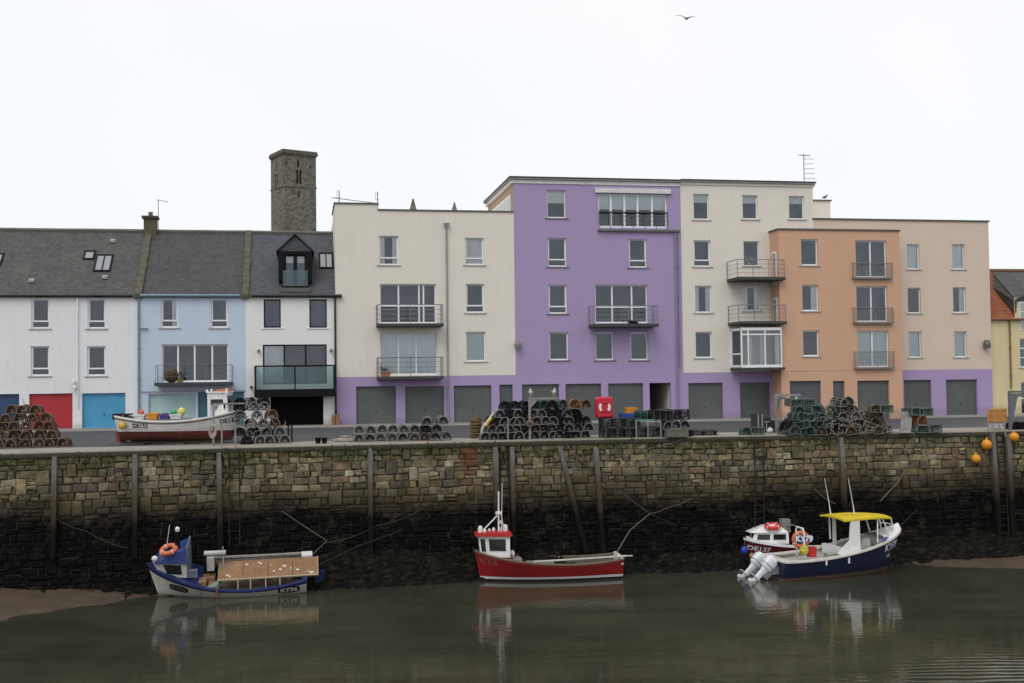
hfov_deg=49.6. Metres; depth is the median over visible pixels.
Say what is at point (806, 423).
lobster creel
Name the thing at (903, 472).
mooring rope
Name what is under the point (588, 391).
garage door
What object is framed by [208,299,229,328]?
window
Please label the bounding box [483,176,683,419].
apartment block
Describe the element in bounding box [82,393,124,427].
garage door
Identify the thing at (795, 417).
lobster creel
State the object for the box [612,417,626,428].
lobster creel
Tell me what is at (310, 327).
window
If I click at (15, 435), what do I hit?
lobster creel
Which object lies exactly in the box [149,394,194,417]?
garage door
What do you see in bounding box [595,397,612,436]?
lifebuoy housing
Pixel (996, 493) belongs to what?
timber fender
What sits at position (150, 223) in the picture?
chimney stack
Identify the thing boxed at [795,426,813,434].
lobster creel
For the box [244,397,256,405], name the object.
lobster creel
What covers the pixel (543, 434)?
lobster creel
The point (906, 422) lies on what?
leaning board
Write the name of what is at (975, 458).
mooring buoy
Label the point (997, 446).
wall ladder
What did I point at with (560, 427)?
lobster creel
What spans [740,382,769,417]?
garage door
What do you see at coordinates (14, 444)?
lobster creel
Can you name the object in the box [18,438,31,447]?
lobster creel
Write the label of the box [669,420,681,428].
lobster creel
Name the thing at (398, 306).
window
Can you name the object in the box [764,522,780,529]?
lifebuoy
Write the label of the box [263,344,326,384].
window
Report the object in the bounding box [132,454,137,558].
timber fender
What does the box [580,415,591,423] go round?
lobster creel
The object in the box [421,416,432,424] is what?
lobster creel
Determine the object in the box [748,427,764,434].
lobster creel
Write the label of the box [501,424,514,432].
lobster creel
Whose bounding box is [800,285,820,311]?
window
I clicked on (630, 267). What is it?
window
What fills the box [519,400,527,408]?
lobster creel
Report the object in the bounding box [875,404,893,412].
lobster creel
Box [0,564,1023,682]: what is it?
water
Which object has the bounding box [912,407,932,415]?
lobster creel
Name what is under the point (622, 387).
garage door
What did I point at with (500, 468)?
wall ladder
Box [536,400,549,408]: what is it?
lobster creel
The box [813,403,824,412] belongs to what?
lobster creel
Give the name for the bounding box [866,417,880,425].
lobster creel
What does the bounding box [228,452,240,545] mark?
wall ladder
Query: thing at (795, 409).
lobster creel
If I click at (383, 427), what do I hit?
lobster creel
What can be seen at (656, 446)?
mooring rope
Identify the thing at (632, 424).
lobster creel
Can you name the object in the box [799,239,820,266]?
window
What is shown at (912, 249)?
window
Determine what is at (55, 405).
garage door
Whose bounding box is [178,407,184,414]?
net buoy
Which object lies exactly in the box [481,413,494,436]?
draped rope
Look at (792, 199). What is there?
window
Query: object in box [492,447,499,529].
timber fender
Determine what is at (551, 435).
lobster creel
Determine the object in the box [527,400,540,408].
lobster creel
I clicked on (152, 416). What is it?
fish box
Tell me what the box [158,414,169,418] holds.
fish box
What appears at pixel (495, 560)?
fishing boat
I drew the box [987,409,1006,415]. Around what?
fish crate
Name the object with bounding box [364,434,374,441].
lobster creel
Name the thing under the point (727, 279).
apartment block
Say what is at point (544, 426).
lobster creel
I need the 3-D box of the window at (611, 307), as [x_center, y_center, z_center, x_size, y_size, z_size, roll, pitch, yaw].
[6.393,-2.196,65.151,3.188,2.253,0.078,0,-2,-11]
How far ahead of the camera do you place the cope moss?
47.53 m
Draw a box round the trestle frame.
[631,419,660,437]
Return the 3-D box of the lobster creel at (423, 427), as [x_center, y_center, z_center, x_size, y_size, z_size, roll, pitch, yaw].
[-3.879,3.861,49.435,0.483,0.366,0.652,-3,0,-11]
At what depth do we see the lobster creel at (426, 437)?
49.08 m
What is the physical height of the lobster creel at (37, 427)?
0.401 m
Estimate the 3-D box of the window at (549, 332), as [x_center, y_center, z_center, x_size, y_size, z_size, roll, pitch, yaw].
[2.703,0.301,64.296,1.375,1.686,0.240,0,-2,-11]
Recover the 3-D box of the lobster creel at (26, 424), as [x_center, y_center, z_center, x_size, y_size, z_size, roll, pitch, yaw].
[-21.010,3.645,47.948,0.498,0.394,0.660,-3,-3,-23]
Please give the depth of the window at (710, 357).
65.96 m
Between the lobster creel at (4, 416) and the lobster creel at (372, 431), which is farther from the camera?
the lobster creel at (372, 431)
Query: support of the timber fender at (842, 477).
attached to the quay wall
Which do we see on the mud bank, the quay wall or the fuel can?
the quay wall
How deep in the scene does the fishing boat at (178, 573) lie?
43.61 m
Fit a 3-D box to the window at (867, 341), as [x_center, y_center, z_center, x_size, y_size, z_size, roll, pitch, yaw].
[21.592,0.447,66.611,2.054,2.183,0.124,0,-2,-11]
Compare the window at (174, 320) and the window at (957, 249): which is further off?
the window at (957, 249)
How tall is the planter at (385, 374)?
1.220 m
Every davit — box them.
[213,403,244,445]
[528,397,557,438]
[774,394,800,432]
[1008,391,1023,429]
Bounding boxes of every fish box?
[133,414,146,418]
[146,413,159,418]
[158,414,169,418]
[169,414,182,418]
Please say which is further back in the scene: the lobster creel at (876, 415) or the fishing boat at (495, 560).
the lobster creel at (876, 415)
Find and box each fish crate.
[618,413,634,417]
[624,407,636,416]
[664,429,688,437]
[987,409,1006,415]
[988,415,1006,421]
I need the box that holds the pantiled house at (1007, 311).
[989,269,1023,413]
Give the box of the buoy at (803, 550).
[799,545,808,554]
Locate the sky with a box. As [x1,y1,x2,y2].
[0,0,1023,268]
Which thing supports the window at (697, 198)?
in the apartment block at (727, 279)
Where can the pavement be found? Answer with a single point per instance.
(449, 424)
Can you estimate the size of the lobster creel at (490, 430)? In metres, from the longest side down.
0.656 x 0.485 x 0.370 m
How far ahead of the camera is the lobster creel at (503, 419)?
48.95 m
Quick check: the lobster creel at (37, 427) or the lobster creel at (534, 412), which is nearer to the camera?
the lobster creel at (37, 427)
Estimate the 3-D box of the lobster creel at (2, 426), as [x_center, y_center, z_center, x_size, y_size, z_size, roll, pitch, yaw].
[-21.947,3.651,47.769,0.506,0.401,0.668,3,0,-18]
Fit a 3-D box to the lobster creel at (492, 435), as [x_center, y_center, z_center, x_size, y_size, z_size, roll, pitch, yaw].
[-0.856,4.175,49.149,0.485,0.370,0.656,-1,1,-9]
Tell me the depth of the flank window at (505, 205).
66.27 m
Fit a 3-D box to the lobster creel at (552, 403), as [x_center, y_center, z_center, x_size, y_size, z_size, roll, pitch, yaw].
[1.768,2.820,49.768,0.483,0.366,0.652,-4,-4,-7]
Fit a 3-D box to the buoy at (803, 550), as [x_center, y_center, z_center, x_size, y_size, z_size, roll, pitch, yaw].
[12.085,8.645,45.944,0.397,0.420,0.364,-1,-2,0]
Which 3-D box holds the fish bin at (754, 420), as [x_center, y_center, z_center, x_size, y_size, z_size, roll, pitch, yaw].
[11.619,3.877,52.662,0.405,0.858,0.640,0,-2,-7]
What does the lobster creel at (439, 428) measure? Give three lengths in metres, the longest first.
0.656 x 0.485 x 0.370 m
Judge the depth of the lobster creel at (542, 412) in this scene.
49.29 m
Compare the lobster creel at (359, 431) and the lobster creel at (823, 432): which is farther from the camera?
the lobster creel at (823, 432)
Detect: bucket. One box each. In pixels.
[315,436,320,443]
[321,437,327,443]
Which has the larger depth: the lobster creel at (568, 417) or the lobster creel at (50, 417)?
the lobster creel at (568, 417)
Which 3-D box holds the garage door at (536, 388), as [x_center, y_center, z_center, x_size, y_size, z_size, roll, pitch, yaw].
[1.632,3.645,64.089,2.187,2.344,0.042,0,-2,-11]
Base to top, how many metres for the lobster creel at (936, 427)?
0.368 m
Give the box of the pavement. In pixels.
[6,414,1023,432]
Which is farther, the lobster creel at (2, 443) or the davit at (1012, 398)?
the davit at (1012, 398)
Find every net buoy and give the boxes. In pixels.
[118,419,125,428]
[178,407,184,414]
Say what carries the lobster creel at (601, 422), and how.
on the lobster creel at (606, 434)
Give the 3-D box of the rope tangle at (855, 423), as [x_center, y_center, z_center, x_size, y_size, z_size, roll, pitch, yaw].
[15.425,3.396,50.369,3.991,1.567,0.243,-1,-2,-7]
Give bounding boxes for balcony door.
[772,251,776,284]
[773,298,777,330]
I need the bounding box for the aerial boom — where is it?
[332,197,373,202]
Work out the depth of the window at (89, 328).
59.67 m
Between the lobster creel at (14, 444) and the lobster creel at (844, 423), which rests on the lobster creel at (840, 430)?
the lobster creel at (844, 423)
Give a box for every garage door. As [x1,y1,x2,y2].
[0,394,18,428]
[30,393,72,428]
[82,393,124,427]
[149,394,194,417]
[271,397,322,424]
[356,386,395,423]
[405,386,443,422]
[454,385,490,422]
[522,384,558,413]
[565,384,600,419]
[608,383,642,419]
[688,383,722,418]
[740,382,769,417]
[790,381,819,417]
[857,380,888,418]
[904,380,930,414]
[946,379,975,414]
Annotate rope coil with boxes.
[209,423,215,444]
[526,420,533,427]
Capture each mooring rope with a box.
[57,519,127,548]
[282,511,326,554]
[319,530,400,564]
[325,505,428,543]
[566,444,593,467]
[573,450,648,512]
[616,513,649,552]
[617,489,677,526]
[627,439,682,451]
[880,437,913,501]
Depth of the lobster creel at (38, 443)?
47.70 m
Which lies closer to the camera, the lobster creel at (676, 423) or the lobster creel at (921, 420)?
the lobster creel at (676, 423)
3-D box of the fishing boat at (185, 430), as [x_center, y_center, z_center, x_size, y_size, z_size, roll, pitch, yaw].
[-14.662,3.273,48.964,5.683,2.381,2.046,-1,-2,0]
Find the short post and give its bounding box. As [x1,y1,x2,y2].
[290,425,292,442]
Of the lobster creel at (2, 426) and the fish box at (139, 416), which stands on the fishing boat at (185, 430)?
the fish box at (139, 416)
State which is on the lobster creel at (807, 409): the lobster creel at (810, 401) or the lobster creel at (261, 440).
the lobster creel at (810, 401)
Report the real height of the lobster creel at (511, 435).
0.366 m
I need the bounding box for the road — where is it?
[0,416,1023,448]
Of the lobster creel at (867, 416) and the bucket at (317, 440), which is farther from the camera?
the lobster creel at (867, 416)
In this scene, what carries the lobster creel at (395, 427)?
on the lobster creel at (391, 439)
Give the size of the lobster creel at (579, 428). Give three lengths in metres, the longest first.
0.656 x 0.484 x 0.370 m
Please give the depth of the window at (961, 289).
69.27 m
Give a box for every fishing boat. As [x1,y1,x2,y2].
[112,388,243,443]
[147,525,324,596]
[474,491,632,580]
[743,518,841,553]
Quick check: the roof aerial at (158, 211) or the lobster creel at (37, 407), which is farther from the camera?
the roof aerial at (158, 211)
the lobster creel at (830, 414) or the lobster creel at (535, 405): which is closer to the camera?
the lobster creel at (535, 405)
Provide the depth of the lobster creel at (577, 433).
49.56 m
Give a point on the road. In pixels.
(93, 438)
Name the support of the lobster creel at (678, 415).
on the lobster creel at (685, 423)
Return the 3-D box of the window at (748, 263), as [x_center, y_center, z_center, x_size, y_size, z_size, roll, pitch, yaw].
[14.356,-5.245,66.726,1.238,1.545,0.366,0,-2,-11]
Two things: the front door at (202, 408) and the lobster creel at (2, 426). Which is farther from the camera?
the front door at (202, 408)
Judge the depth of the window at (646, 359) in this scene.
65.27 m
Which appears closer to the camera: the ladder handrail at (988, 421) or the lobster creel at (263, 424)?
the lobster creel at (263, 424)
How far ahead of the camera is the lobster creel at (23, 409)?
47.70 m
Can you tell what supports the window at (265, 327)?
in the terraced house at (291, 320)
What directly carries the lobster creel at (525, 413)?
on the lobster creel
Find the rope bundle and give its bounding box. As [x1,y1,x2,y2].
[469,417,481,437]
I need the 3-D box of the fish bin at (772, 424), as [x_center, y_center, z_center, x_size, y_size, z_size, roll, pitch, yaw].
[12.242,4.004,52.360,0.363,0.571,0.640,0,-2,-13]
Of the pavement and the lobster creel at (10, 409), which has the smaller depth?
the lobster creel at (10, 409)
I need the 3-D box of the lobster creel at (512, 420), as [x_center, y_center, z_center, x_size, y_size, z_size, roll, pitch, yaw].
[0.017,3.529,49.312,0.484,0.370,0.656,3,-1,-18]
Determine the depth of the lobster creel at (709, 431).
50.54 m
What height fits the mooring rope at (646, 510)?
1.723 m
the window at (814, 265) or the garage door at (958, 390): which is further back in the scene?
the garage door at (958, 390)
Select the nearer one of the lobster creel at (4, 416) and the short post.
the lobster creel at (4, 416)
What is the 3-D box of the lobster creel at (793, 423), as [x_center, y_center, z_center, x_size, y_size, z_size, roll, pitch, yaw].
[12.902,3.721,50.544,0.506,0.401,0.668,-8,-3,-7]
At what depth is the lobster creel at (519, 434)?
49.07 m
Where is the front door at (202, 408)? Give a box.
[198,392,206,417]
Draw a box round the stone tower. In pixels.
[269,149,317,230]
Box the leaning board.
[900,411,912,432]
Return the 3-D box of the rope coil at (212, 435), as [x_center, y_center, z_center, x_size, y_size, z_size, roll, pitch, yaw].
[-12.692,3.930,47.047,0.341,0.934,0.143,-1,-2,0]
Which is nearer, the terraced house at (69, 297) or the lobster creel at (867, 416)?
the lobster creel at (867, 416)
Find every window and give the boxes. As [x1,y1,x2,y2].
[28,299,51,329]
[28,346,51,376]
[84,346,107,376]
[85,299,107,329]
[158,299,180,328]
[162,344,227,381]
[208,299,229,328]
[261,299,282,328]
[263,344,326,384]
[307,299,328,328]
[377,236,400,265]
[380,284,435,322]
[380,333,436,375]
[463,238,485,265]
[464,284,486,313]
[464,332,487,362]
[492,195,510,210]
[545,190,567,218]
[546,238,568,267]
[547,285,569,314]
[548,332,570,360]
[594,332,615,360]
[595,285,646,322]
[598,194,666,227]
[627,239,648,268]
[629,332,650,360]
[691,194,711,220]
[692,241,712,267]
[693,286,713,313]
[694,332,714,358]
[741,195,759,220]
[742,241,761,266]
[742,287,762,311]
[787,196,806,220]
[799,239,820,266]
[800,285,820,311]
[801,330,821,356]
[855,240,885,276]
[856,286,886,321]
[857,331,887,366]
[905,244,921,269]
[906,288,922,313]
[907,331,923,358]
[951,244,966,269]
[952,287,968,313]
[953,331,969,357]
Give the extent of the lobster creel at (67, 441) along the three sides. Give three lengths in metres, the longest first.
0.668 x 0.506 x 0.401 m
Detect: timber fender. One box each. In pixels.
[50,456,57,558]
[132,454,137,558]
[216,453,223,549]
[368,448,372,553]
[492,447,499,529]
[509,447,516,555]
[557,447,588,552]
[593,447,605,552]
[838,437,847,511]
[989,433,1001,538]
[1005,434,1015,538]
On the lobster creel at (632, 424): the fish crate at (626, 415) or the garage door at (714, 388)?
the fish crate at (626, 415)
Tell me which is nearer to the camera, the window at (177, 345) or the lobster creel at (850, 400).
the lobster creel at (850, 400)
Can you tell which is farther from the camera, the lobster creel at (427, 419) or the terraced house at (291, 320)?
the terraced house at (291, 320)
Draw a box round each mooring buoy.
[971,433,983,462]
[981,433,991,449]
[1009,430,1018,441]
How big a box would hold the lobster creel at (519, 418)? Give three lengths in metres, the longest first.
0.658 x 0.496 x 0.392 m
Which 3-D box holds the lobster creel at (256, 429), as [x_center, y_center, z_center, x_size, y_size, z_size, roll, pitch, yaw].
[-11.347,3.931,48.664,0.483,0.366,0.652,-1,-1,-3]
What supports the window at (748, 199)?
in the apartment block at (727, 279)
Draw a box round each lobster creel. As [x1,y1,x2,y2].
[0,413,12,422]
[0,421,8,431]
[0,430,6,439]
[0,439,5,447]
[4,439,21,447]
[5,405,20,413]
[7,431,22,438]
[8,421,19,430]
[13,414,26,421]
[16,404,30,413]
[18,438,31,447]
[20,421,31,430]
[20,429,32,439]
[26,412,39,422]
[29,404,44,413]
[33,421,45,430]
[33,430,46,438]
[33,438,44,446]
[40,413,53,421]
[42,420,57,430]
[43,438,57,446]
[46,429,60,438]
[56,437,72,446]
[233,404,245,410]
[233,427,245,435]
[234,398,245,405]
[235,411,246,418]
[240,435,252,444]
[243,418,256,426]
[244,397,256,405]
[246,401,258,410]
[247,427,259,435]
[251,410,262,418]
[253,434,265,443]
[257,397,269,405]
[257,418,268,427]
[259,401,270,410]
[261,427,272,435]
[264,409,277,418]
[264,434,277,443]
[269,418,280,426]
[272,425,285,435]
[278,434,290,443]
[353,425,364,433]
[353,434,364,442]
[364,424,375,433]
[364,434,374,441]
[375,433,385,441]
[376,424,387,432]
[386,433,396,441]
[387,424,398,432]
[397,433,407,440]
[398,423,409,433]
[408,431,419,440]
[409,424,419,432]
[419,425,430,432]
[419,431,429,440]
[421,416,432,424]
[429,432,440,440]
[431,424,441,431]
[435,415,448,424]
[440,431,451,439]
[479,431,490,439]
[484,425,497,432]
[487,432,498,439]
[489,417,501,425]
[493,424,505,432]
[494,410,504,417]
[496,433,506,439]
[498,401,509,408]
[499,417,509,424]
[501,409,514,417]
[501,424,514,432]
[504,431,515,439]
[505,417,519,425]
[507,401,519,408]
[511,409,523,417]
[511,424,521,431]
[513,430,524,439]
[514,416,524,425]
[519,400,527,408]
[519,409,531,417]
[519,423,532,432]
[519,431,533,438]
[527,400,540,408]
[531,409,538,417]
[531,423,540,431]
[531,432,539,438]
[532,416,541,424]
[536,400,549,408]
[536,409,546,416]
[536,430,549,438]
[537,416,550,424]
[538,423,548,431]
[543,409,555,417]
[545,400,557,408]
[545,430,557,438]
[546,423,556,431]
[547,416,558,424]
[553,430,564,438]
[554,399,567,408]
[554,408,563,416]
[554,423,566,430]
[555,416,567,424]
[560,430,573,437]
[561,408,572,416]
[564,415,573,423]
[564,423,574,431]
[567,398,580,408]
[568,409,581,416]
[570,430,580,437]
[571,416,583,424]
[572,423,583,431]
[576,431,590,437]
[577,399,591,408]
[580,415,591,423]
[580,422,593,430]
[598,418,616,429]
[599,427,616,437]
[610,427,629,437]
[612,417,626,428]
[621,417,640,429]
[622,426,639,437]
[633,410,649,418]
[633,426,649,437]
[643,411,658,418]
[645,426,662,436]
[647,410,665,420]
[658,409,672,420]
[659,421,673,429]
[666,409,682,419]
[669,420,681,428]
[675,409,689,419]
[677,420,689,428]
[691,430,706,435]
[701,429,716,434]
[738,426,751,434]
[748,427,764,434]
[777,426,794,435]
[780,419,791,428]
[784,398,803,406]
[786,412,804,420]
[790,425,801,433]
[791,419,802,427]
[793,404,805,414]
[795,418,811,429]
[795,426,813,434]
[797,398,814,406]
[798,404,819,412]
[800,412,815,421]
[806,426,818,435]
[807,419,822,428]
[812,411,826,421]
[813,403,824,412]
[816,426,827,434]
[819,418,832,427]
[823,426,839,433]
[824,404,835,412]
[824,411,836,419]
[829,397,847,406]
[833,405,848,412]
[834,411,847,420]
[834,426,844,432]
[837,418,849,426]
[842,396,853,405]
[843,426,856,435]
[844,418,857,427]
[845,405,858,413]
[846,411,861,419]
[850,425,864,434]
[856,419,870,427]
[860,410,869,419]
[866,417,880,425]
[867,404,879,412]
[868,425,883,434]
[870,411,882,419]
[872,417,885,425]
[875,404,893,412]
[875,425,891,432]
[901,407,923,415]
[911,424,930,432]
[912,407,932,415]
[912,415,927,424]
[923,423,941,432]
[1005,422,1021,429]
[1015,421,1023,429]
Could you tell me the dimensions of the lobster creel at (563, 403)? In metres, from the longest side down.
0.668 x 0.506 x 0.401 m
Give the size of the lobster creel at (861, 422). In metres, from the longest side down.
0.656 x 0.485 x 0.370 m
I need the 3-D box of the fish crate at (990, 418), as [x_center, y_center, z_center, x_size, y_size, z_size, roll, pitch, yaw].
[22.882,3.640,52.335,0.693,0.312,0.540,-1,-2,-5]
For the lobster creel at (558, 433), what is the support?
on the quay top
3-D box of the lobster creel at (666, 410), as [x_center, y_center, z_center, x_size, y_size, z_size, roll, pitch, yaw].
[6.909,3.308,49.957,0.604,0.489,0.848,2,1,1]
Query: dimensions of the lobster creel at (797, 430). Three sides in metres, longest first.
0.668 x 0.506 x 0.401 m
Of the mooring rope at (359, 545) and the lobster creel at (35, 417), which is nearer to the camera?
the mooring rope at (359, 545)
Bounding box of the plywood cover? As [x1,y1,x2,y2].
[217,556,318,581]
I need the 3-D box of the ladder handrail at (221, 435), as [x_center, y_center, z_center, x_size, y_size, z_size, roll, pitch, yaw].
[-11.950,3.881,45.688,0.066,1.021,0.066,-1,-2,0]
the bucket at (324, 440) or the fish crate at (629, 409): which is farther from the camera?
the fish crate at (629, 409)
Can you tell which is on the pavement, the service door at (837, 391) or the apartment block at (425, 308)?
the apartment block at (425, 308)
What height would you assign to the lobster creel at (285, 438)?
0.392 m
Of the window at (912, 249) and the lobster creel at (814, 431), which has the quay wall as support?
the lobster creel at (814, 431)
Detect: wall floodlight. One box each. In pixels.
[514,341,520,347]
[983,340,990,347]
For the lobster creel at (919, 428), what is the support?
on the quay wall
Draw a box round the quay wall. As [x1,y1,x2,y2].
[0,429,1023,589]
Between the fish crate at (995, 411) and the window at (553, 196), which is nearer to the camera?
the fish crate at (995, 411)
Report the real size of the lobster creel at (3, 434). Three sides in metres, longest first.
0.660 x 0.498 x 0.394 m
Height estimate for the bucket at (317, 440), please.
0.345 m
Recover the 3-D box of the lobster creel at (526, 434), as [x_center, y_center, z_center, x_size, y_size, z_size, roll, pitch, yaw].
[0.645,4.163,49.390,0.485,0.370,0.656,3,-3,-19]
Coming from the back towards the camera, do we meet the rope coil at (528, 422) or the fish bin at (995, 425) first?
the fish bin at (995, 425)
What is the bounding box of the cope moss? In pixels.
[0,431,1023,475]
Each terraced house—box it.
[0,228,150,428]
[137,229,251,425]
[245,230,341,425]
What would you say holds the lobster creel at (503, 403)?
on the lobster creel at (508, 413)
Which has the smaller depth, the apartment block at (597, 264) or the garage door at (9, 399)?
the garage door at (9, 399)
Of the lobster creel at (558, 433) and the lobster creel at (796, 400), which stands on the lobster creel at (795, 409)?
the lobster creel at (796, 400)
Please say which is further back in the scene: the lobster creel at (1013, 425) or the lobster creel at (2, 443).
the lobster creel at (1013, 425)
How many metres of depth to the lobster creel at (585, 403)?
49.05 m
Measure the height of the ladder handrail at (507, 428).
0.979 m
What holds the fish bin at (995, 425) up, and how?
on the quay top
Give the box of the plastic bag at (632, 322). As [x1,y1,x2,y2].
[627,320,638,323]
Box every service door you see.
[499,385,511,409]
[833,381,843,414]
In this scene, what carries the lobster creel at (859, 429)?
on the quay wall
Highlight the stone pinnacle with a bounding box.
[410,199,415,208]
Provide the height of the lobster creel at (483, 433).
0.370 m
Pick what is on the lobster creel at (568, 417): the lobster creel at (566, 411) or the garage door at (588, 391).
the lobster creel at (566, 411)
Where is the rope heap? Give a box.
[331,435,357,441]
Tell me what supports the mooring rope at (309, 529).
attached to the fishing boat at (178, 573)
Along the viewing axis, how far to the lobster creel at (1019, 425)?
51.94 m
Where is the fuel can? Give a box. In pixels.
[806,546,816,556]
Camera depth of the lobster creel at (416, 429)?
49.11 m
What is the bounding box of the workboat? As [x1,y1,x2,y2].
[734,478,900,581]
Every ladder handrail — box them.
[221,423,222,447]
[507,418,508,439]
[987,410,994,432]
[998,410,1005,436]
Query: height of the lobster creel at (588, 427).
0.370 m
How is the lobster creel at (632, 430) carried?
on the quay top
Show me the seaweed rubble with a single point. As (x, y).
(362, 568)
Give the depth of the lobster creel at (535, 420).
49.15 m
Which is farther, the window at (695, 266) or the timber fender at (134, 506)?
the window at (695, 266)
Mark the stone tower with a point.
(293, 190)
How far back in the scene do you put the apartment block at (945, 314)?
68.85 m
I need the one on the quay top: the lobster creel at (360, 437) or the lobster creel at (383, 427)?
the lobster creel at (360, 437)
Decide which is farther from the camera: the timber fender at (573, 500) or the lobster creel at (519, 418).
the lobster creel at (519, 418)
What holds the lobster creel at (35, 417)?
on the lobster creel at (37, 427)
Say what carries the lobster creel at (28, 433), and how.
on the lobster creel at (26, 441)
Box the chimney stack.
[142,212,159,236]
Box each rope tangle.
[0,399,61,446]
[225,404,291,443]
[810,399,892,433]
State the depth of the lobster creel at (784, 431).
50.23 m
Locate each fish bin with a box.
[750,414,761,426]
[763,417,770,432]
[769,420,774,432]
[989,423,1002,427]
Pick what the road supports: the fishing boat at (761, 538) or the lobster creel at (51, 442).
the lobster creel at (51, 442)
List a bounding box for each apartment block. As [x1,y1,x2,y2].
[331,202,515,423]
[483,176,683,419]
[680,179,816,418]
[768,228,902,420]
[812,199,992,414]
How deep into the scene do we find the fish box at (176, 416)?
48.34 m
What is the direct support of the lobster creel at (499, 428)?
on the lobster creel at (501, 436)
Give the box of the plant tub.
[176,372,183,381]
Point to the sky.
(110, 109)
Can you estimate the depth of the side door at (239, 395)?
60.97 m
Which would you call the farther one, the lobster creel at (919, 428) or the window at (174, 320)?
the window at (174, 320)
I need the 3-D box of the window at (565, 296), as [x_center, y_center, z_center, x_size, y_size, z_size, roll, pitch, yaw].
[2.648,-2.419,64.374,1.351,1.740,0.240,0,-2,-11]
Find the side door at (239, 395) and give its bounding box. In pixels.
[232,392,243,425]
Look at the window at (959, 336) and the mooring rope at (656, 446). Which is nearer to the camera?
the mooring rope at (656, 446)
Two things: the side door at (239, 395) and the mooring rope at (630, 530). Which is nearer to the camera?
the mooring rope at (630, 530)
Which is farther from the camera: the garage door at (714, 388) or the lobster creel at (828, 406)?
the garage door at (714, 388)
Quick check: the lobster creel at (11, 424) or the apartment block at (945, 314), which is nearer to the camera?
the lobster creel at (11, 424)
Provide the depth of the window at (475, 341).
63.53 m
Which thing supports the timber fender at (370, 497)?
attached to the quay wall
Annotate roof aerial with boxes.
[158,199,166,228]
[798,154,814,180]
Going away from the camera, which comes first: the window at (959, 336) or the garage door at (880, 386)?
the garage door at (880, 386)
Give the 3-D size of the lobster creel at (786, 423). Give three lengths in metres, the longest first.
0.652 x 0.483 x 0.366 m
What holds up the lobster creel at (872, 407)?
on the lobster creel at (876, 415)
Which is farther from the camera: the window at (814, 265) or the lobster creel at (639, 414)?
the window at (814, 265)
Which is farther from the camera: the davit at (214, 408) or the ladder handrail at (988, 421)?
the ladder handrail at (988, 421)
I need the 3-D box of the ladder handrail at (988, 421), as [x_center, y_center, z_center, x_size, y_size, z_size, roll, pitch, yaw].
[22.085,3.760,51.139,0.306,1.245,0.166,-1,-2,0]
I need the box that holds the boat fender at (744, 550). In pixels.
[740,540,747,554]
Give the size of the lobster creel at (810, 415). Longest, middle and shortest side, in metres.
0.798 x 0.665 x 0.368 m
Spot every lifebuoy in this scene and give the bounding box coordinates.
[159,543,177,555]
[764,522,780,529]
[792,530,812,547]
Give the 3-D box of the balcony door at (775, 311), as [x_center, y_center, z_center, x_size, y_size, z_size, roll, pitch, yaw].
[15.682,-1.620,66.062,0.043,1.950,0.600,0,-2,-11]
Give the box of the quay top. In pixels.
[0,427,1007,451]
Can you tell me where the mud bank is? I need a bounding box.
[0,556,1023,620]
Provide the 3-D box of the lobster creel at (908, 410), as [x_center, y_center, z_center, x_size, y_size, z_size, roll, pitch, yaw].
[18.492,3.241,51.211,0.665,0.368,0.798,-1,-4,-17]
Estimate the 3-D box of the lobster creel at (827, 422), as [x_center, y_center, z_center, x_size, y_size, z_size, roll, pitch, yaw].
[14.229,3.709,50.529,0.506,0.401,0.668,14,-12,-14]
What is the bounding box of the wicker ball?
[164,369,177,381]
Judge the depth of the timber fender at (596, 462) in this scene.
48.26 m
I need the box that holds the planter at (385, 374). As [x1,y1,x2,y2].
[379,363,390,376]
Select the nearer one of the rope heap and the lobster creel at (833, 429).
the rope heap
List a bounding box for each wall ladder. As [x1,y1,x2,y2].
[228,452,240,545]
[499,447,509,529]
[754,438,764,527]
[996,433,1008,535]
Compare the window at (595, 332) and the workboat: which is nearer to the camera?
the workboat
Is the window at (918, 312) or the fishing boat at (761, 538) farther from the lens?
the window at (918, 312)
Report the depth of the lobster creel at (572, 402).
48.95 m
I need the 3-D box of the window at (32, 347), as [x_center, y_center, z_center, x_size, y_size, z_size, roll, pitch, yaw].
[-25.114,1.073,59.063,1.201,1.643,0.240,0,-2,-11]
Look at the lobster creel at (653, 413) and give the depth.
49.58 m
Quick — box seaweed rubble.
[41,531,1023,598]
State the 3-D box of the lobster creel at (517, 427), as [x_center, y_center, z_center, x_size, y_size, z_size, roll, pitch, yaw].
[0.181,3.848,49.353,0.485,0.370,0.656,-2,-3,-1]
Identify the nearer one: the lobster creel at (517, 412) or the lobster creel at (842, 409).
the lobster creel at (517, 412)
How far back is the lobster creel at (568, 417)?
49.48 m
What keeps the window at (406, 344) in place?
in the apartment block at (425, 308)
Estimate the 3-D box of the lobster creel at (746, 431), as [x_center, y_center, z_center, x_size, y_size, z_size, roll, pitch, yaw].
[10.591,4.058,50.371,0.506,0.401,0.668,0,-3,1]
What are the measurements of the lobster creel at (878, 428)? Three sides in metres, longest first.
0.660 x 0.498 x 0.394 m
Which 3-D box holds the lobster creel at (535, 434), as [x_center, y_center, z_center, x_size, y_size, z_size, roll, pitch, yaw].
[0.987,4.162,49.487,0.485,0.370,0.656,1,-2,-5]

